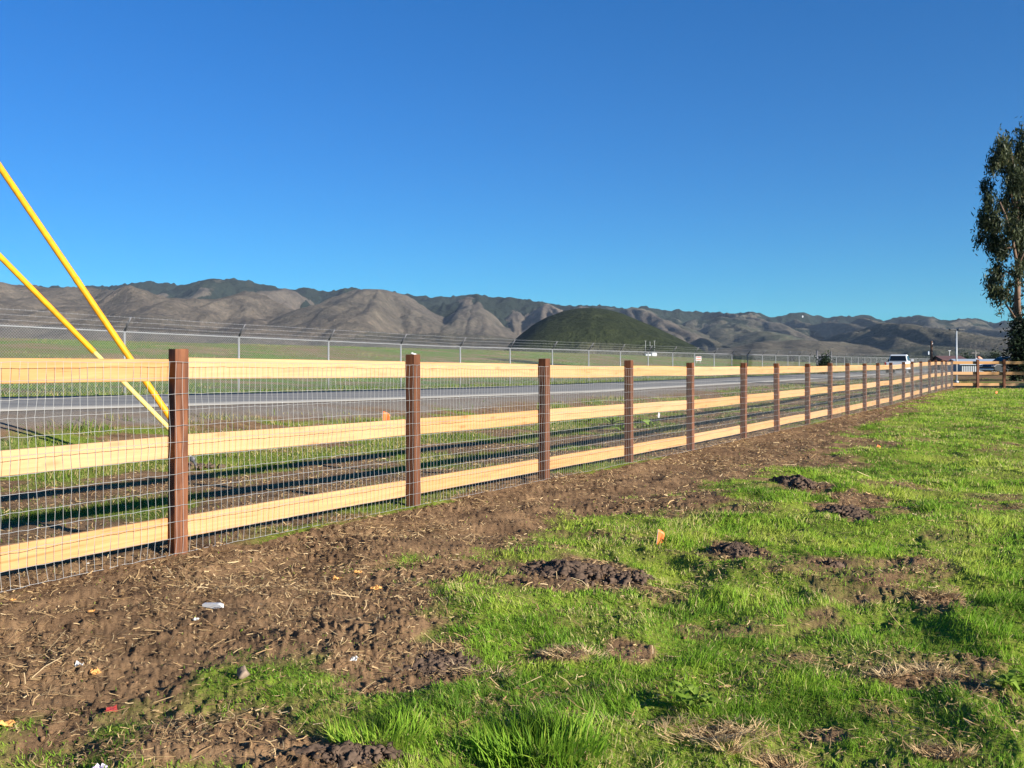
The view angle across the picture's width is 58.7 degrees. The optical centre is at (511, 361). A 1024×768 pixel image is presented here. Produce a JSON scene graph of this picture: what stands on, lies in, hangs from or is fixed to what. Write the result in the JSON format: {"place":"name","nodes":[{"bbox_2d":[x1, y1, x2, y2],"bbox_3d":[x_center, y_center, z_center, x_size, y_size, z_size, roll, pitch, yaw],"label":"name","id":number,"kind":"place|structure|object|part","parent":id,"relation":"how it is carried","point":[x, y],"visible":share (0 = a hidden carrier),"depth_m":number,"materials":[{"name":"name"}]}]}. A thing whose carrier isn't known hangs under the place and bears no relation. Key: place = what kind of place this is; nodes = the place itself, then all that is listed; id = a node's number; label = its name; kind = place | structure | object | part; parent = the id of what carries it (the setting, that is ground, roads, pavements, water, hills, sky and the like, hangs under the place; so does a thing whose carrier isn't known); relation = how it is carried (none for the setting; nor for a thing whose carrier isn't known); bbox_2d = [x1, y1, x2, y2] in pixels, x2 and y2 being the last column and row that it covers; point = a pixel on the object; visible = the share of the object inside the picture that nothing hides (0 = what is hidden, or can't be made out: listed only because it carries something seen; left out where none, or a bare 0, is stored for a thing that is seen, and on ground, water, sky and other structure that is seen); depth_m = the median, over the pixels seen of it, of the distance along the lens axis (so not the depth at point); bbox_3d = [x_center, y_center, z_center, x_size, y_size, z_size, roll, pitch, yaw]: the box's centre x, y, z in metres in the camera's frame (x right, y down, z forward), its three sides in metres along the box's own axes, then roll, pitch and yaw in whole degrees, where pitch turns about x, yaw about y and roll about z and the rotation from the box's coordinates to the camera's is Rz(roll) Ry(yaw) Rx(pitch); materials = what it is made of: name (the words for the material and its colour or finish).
{"place":"outdoors","nodes":[
{"label":"outdoors","id":0,"kind":"place"},
{"bbox_2d":[0,337,786,396],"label":"grass","id":1,"kind":"structure","parent":0,"point":[191,389],"depth_m":58.23,"materials":[{"name":"green plant"}]},
{"bbox_2d":[0,370,870,396],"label":"grass","id":2,"kind":"structure","parent":0,"point":[387,387],"depth_m":36.01,"materials":[{"name":"plant"}]},
{"bbox_2d":[0,368,938,410],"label":"road","id":3,"kind":"structure","parent":0,"point":[89,402],"depth_m":27.42,"materials":[{"name":"grey asphalt"}]},
{"bbox_2d":[885,355,912,372],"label":"pickup truck","id":4,"kind":"object","parent":3,"relation":"on","point":[896,359],"visible":0.37,"depth_m":96.31,"materials":[{"name":"white paint"}]},
{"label":"rear window","id":5,"kind":"part","parent":4,"relation":"part of","materials":[{"name":"black glass"}]},
{"bbox_2d":[0,378,989,584],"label":"grass","id":6,"kind":"structure","parent":0,"point":[63,512],"depth_m":13.36,"materials":[{"name":"green plant"}]},
{"bbox_2d":[0,278,1012,362],"bbox_3d":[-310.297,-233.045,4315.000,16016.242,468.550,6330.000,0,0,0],"label":"hills","id":7,"kind":"structure","parent":0,"point":[477,318],"depth_m":2545.80,"materials":[{"name":"brown soil"}]},
{"bbox_2d":[0,338,1023,767],"bbox_3d":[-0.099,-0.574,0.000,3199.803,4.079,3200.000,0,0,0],"label":"ground","id":8,"kind":"structure","parent":0,"point":[182,656],"depth_m":5.04,"materials":[{"name":"brown soil"}]},
{"bbox_2d":[0,720,14,726],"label":"dead leaf","id":9,"kind":"object","parent":8,"relation":"on","point":[9,723],"visible":1,"depth_m":3.13,"materials":[{"name":"yellow plant"}]},
{"bbox_2d":[90,667,100,674],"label":"dead leaf","id":10,"kind":"object","parent":8,"relation":"on","point":[95,671],"visible":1,"depth_m":3.60,"materials":[{"name":"plant"}]},
{"bbox_2d":[92,763,107,767],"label":"wrapper","id":11,"kind":"object","parent":8,"relation":"on","point":[97,765],"visible":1,"depth_m":2.79,"materials":[{"name":"white plastic"}]},
{"bbox_2d":[106,705,117,711],"bbox_3d":[-1.442,1.246,3.273,0.042,0.009,0.059,0,0,-26],"label":"wrapper","id":12,"kind":"object","parent":8,"relation":"on","point":[113,708],"visible":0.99,"depth_m":3.27,"materials":[{"name":"red plastic"}]},
{"bbox_2d":[188,456,226,470],"bbox_3d":[-4.082,1.398,11.802,0.623,0.362,0.499,0,0,44],"label":"ground anchor","id":13,"kind":"object","parent":8,"relation":"on","point":[199,465],"visible":0.71,"depth_m":11.75,"materials":[{"name":"metal"}]},
{"bbox_2d":[0,253,167,429],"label":"guy guard","id":14,"kind":"object","parent":13,"relation":"attached to","point":[36,293],"visible":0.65,"depth_m":11.81,"materials":[{"name":"plastic"}]},
{"bbox_2d":[0,162,190,455],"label":"guy guard","id":15,"kind":"object","parent":13,"relation":"attached to","point":[76,279],"visible":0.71,"depth_m":11.80,"materials":[{"name":"yellow plastic"}]},
{"bbox_2d":[202,603,223,608],"bbox_3d":[-1.471,1.194,4.476,0.110,0.026,0.024,4,7,20],"label":"plastic wedge","id":16,"kind":"object","parent":8,"relation":"on","point":[213,605],"visible":0.88,"depth_m":4.46,"materials":[{"name":"white plastic"}]},
{"bbox_2d":[237,665,249,678],"bbox_3d":[-1.039,1.197,3.507,0.052,0.056,0.074,0,0,0],"label":"stone","id":17,"kind":"object","parent":8,"relation":"on","point":[242,672],"visible":1,"depth_m":3.49,"materials":[{"name":"beige stone"}]},
{"bbox_2d":[278,739,428,767],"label":"soil heap","id":18,"kind":"object","parent":8,"relation":"on","point":[356,753],"visible":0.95,"depth_m":2.86,"materials":[{"name":"brown soil"}]},
{"bbox_2d":[370,585,381,589],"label":"dead leaf","id":19,"kind":"object","parent":8,"relation":"on","point":[376,587],"visible":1,"depth_m":4.90,"materials":[{"name":"plant"}]},
{"bbox_2d":[317,701,437,750],"bbox_3d":[-0.426,1.199,2.999,0.415,0.108,0.312,0,0,0],"label":"grass tuft","id":20,"kind":"object","parent":8,"relation":"on","point":[332,736],"visible":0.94,"depth_m":2.99,"materials":[{"name":"green plant"}]},
{"bbox_2d":[383,412,389,420],"bbox_3d":[-2.627,1.208,18.999,0.162,0.350,0.035,0,0,1],"label":"marker flag","id":21,"kind":"object","parent":8,"relation":"on","point":[384,416],"visible":0.51,"depth_m":19.00,"materials":[{"name":"plastic"}]},
{"bbox_2d":[389,650,484,676],"bbox_3d":[-0.321,1.241,3.781,0.415,0.054,0.309,0,0,0],"label":"soil heap","id":22,"kind":"object","parent":8,"relation":"on","point":[433,663],"visible":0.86,"depth_m":3.73,"materials":[{"name":"soil"}]},
{"bbox_2d":[0,309,929,395],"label":"chain link fence","id":23,"kind":"object","parent":8,"relation":"on","point":[124,331],"visible":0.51,"depth_m":34.88,"materials":[{"name":"metal"}]},
{"bbox_2d":[816,351,831,364],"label":"screened gate","id":24,"kind":"structure","parent":23,"relation":"attached to","point":[819,359],"depth_m":98.61,"materials":[{"name":"metal"}]},
{"bbox_2d":[0,349,952,591],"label":"board fence","id":25,"kind":"object","parent":8,"relation":"on","point":[178,526],"visible":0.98,"depth_m":7.24,"materials":[{"name":"wood"}]},
{"bbox_2d":[447,656,514,679],"bbox_3d":[-0.128,1.245,3.693,0.377,0.069,0.274,0,0,0],"label":"dry grass clump","id":26,"kind":"object","parent":8,"relation":"on","point":[487,669],"visible":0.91,"depth_m":3.69,"materials":[{"name":"plant"}]},
{"bbox_2d":[0,387,1023,767],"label":"grass","id":27,"kind":"structure","parent":8,"relation":"on","point":[720,533],"depth_m":4.28,"materials":[{"name":"green plant"}]},
{"bbox_2d":[0,386,1023,767],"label":"straw","id":28,"kind":"object","parent":8,"relation":"on","point":[338,592],"visible":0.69,"depth_m":4.83,"materials":[{"name":"beige plant"}]},
{"bbox_2d":[0,390,1023,767],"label":"clods","id":29,"kind":"object","parent":8,"relation":"on","point":[50,732],"visible":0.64,"depth_m":5.01,"materials":[{"name":"soil"}]},
{"bbox_2d":[446,700,617,767],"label":"grass tuft","id":30,"kind":"object","parent":8,"relation":"on","point":[499,745],"visible":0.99,"depth_m":2.90,"materials":[{"name":"green plant"}]},
{"bbox_2d":[513,558,616,586],"bbox_3d":[0.300,1.242,5.442,0.750,0.111,0.698,0,0,0],"label":"soil heap","id":31,"kind":"object","parent":8,"relation":"on","point":[578,570],"visible":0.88,"depth_m":5.38,"materials":[{"name":"brown soil"}]},
{"bbox_2d":[536,639,611,662],"bbox_3d":[0.276,1.238,3.888,0.390,0.054,0.292,0,0,0],"label":"dry grass clump","id":32,"kind":"object","parent":8,"relation":"on","point":[554,649],"visible":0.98,"depth_m":3.88,"materials":[{"name":"plant"}]},
{"bbox_2d":[599,416,623,423],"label":"broadleaf weed","id":33,"kind":"object","parent":8,"relation":"on","point":[613,420],"visible":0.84,"depth_m":20.94,"materials":[{"name":"green plant"}]},
{"bbox_2d":[607,423,637,430],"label":"broadleaf weed","id":34,"kind":"object","parent":8,"relation":"on","point":[621,428],"visible":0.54,"depth_m":18.97,"materials":[{"name":"green plant"}]},
{"bbox_2d":[605,569,656,587],"bbox_3d":[0.705,1.261,5.376,0.343,0.062,0.364,0,0,0],"label":"soil heap","id":35,"kind":"object","parent":8,"relation":"on","point":[624,578],"visible":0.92,"depth_m":5.32,"materials":[{"name":"brown soil"}]},
{"bbox_2d":[637,418,660,425],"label":"broadleaf weed","id":36,"kind":"object","parent":8,"relation":"on","point":[647,421],"visible":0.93,"depth_m":20.06,"materials":[{"name":"green plant"}]},
{"bbox_2d":[640,343,658,354],"bbox_3d":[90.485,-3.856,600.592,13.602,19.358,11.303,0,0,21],"label":"bush","id":37,"kind":"object","parent":8,"relation":"on","point":[651,349],"visible":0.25,"depth_m":598.85,"materials":[{"name":"plant"}]},
{"bbox_2d":[656,529,664,543],"bbox_3d":[1.030,1.253,6.324,0.054,0.185,0.018,4,6,-14],"label":"marker flag","id":38,"kind":"object","parent":8,"relation":"on","point":[660,534],"visible":0.87,"depth_m":6.32,"materials":[{"name":"plastic"}]},
{"bbox_2d":[669,680,723,709],"bbox_3d":[0.655,1.206,3.300,0.154,0.043,0.204,0,0,-27],"label":"broadleaf weed","id":39,"kind":"object","parent":8,"relation":"on","point":[685,696],"visible":1,"depth_m":3.30,"materials":[{"name":"green plant"}]},
{"bbox_2d":[651,710,785,745],"bbox_3d":[0.670,1.239,3.066,0.509,0.055,0.342,0,0,0],"label":"dry grass clump","id":40,"kind":"object","parent":8,"relation":"on","point":[718,729],"visible":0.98,"depth_m":3.08,"materials":[{"name":"plant"}]},
{"bbox_2d":[705,728,756,753],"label":"dry grass clump","id":41,"kind":"object","parent":8,"relation":"on","point":[737,748],"visible":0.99,"depth_m":2.92,"materials":[{"name":"plant"}]},
{"bbox_2d":[711,541,755,556],"bbox_3d":[1.457,1.216,5.937,0.278,0.068,0.470,0,0,0],"label":"soil heap","id":42,"kind":"object","parent":8,"relation":"on","point":[738,548],"visible":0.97,"depth_m":5.89,"materials":[{"name":"soil"}]},
{"bbox_2d":[713,711,785,734],"bbox_3d":[0.802,1.245,3.102,0.266,0.039,0.249,0,0,-41],"label":"dry grass clump","id":43,"kind":"object","parent":8,"relation":"on","point":[728,727],"visible":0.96,"depth_m":3.10,"materials":[{"name":"plant"}]},
{"bbox_2d":[738,742,821,767],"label":"dry grass clump","id":44,"kind":"object","parent":8,"relation":"on","point":[788,765],"visible":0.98,"depth_m":2.88,"materials":[{"name":"plant"}]},
{"bbox_2d":[768,474,823,489],"bbox_3d":[2.896,1.203,9.331,0.496,0.116,0.868,0,0,0],"label":"soil heap","id":45,"kind":"object","parent":8,"relation":"on","point":[798,481],"visible":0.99,"depth_m":9.16,"materials":[{"name":"brown soil"}]},
{"bbox_2d":[813,347,834,373],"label":"bush","id":46,"kind":"object","parent":8,"relation":"on","point":[825,361],"visible":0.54,"depth_m":87.68,"materials":[{"name":"green plant"}]},
{"bbox_2d":[821,558,844,568],"bbox_3d":[1.918,1.213,5.454,0.187,0.075,0.147,0,0,15],"label":"soil heap","id":47,"kind":"object","parent":8,"relation":"on","point":[834,563],"visible":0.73,"depth_m":5.44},
{"bbox_2d":[816,504,874,519],"bbox_3d":[2.702,1.211,7.371,0.443,0.092,0.634,0,0,0],"label":"soil heap","id":48,"kind":"object","parent":8,"relation":"on","point":[852,511],"visible":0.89,"depth_m":7.30,"materials":[{"name":"brown soil"}]},
{"bbox_2d":[866,660,912,679],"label":"dry grass clump","id":49,"kind":"object","parent":8,"relation":"on","point":[899,674],"visible":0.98,"depth_m":3.63,"materials":[{"name":"plant"}]},
{"bbox_2d":[893,658,969,677],"bbox_3d":[1.706,1.245,3.715,0.283,0.058,0.264,0,0,-38],"label":"dry grass clump","id":50,"kind":"object","parent":8,"relation":"on","point":[953,673],"visible":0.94,"depth_m":3.70,"materials":[{"name":"plant"}]},
{"bbox_2d":[930,341,932,381],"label":"wooden pole","id":51,"kind":"object","parent":8,"relation":"on","point":[931,351],"visible":0.83,"depth_m":61.93,"materials":[{"name":"brown wood"}]},
{"bbox_2d":[906,584,967,599],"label":"dry grass clump","id":52,"kind":"object","parent":8,"relation":"on","point":[949,593],"visible":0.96,"depth_m":4.75,"materials":[{"name":"plant"}]},
{"bbox_2d":[903,738,981,759],"bbox_3d":[1.395,1.239,2.913,0.291,0.047,0.222,0,0,0],"label":"dry grass clump","id":53,"kind":"object","parent":8,"relation":"on","point":[964,754],"visible":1,"depth_m":2.92,"materials":[{"name":"plant"}]},
{"bbox_2d":[929,356,965,369],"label":"shed","id":54,"kind":"structure","parent":8,"relation":"on","point":[940,358],"depth_m":134.06,"materials":[{"name":"brown plastic"}]},
{"bbox_2d":[949,329,963,382],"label":"street lamp","id":55,"kind":"object","parent":8,"relation":"on","point":[956,381],"visible":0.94,"depth_m":53.96,"materials":[{"name":"grey metal"}]},
{"bbox_2d":[960,349,972,358],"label":"bush","id":56,"kind":"object","parent":8,"relation":"on","point":[966,357],"visible":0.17,"depth_m":299.13,"materials":[{"name":"green plant"}]},
{"bbox_2d":[947,359,993,371],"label":"long shed","id":57,"kind":"structure","parent":8,"relation":"on","point":[966,367],"depth_m":110.56,"materials":[{"name":"metal"}]},
{"bbox_2d":[953,359,1023,387],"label":"rail fence","id":58,"kind":"object","parent":8,"relation":"on","point":[1003,373],"visible":0.88,"depth_m":43.28,"materials":[{"name":"brown wood"}]},
{"bbox_2d":[983,346,1000,358],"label":"bush","id":59,"kind":"object","parent":8,"relation":"on","point":[994,355],"visible":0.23,"depth_m":259.21,"materials":[{"name":"green plant"}]},
{"bbox_2d":[979,356,1011,371],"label":"parked car","id":60,"kind":"object","parent":8,"relation":"on","point":[990,367],"visible":0.37,"depth_m":85.17,"materials":[{"name":"blue paint"}]},
{"bbox_2d":[970,189,1023,380],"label":"eucalyptus tree","id":61,"kind":"object","parent":8,"relation":"on","point":[998,247],"visible":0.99,"depth_m":60.60,"materials":[{"name":"green plant"}]},
{"bbox_2d":[975,116,1023,324],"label":"eucalyptus tree","id":62,"kind":"object","parent":8,"relation":"on","point":[1007,161],"visible":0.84,"depth_m":61.55,"materials":[{"name":"green plant"}]},
{"bbox_2d":[995,295,1023,380],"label":"bush","id":63,"kind":"object","parent":8,"relation":"on","point":[1015,344],"visible":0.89,"depth_m":58.80,"materials":[{"name":"green plant"}]},
{"bbox_2d":[996,668,1023,689],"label":"broadleaf weed","id":64,"kind":"object","parent":8,"relation":"on","point":[1013,679],"visible":1,"depth_m":3.42,"materials":[{"name":"green plant"}]},
{"bbox_2d":[1006,139,1023,291],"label":"eucalyptus tree","id":65,"kind":"object","parent":8,"relation":"on","point":[1010,270],"visible":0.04,"depth_m":63.81,"materials":[{"name":"green plant"}]},
{"bbox_2d":[0,0,1023,322],"label":"sky","id":66,"kind":"structure","parent":0,"point":[771,158],"materials":[{"name":"blue"}]}
]}

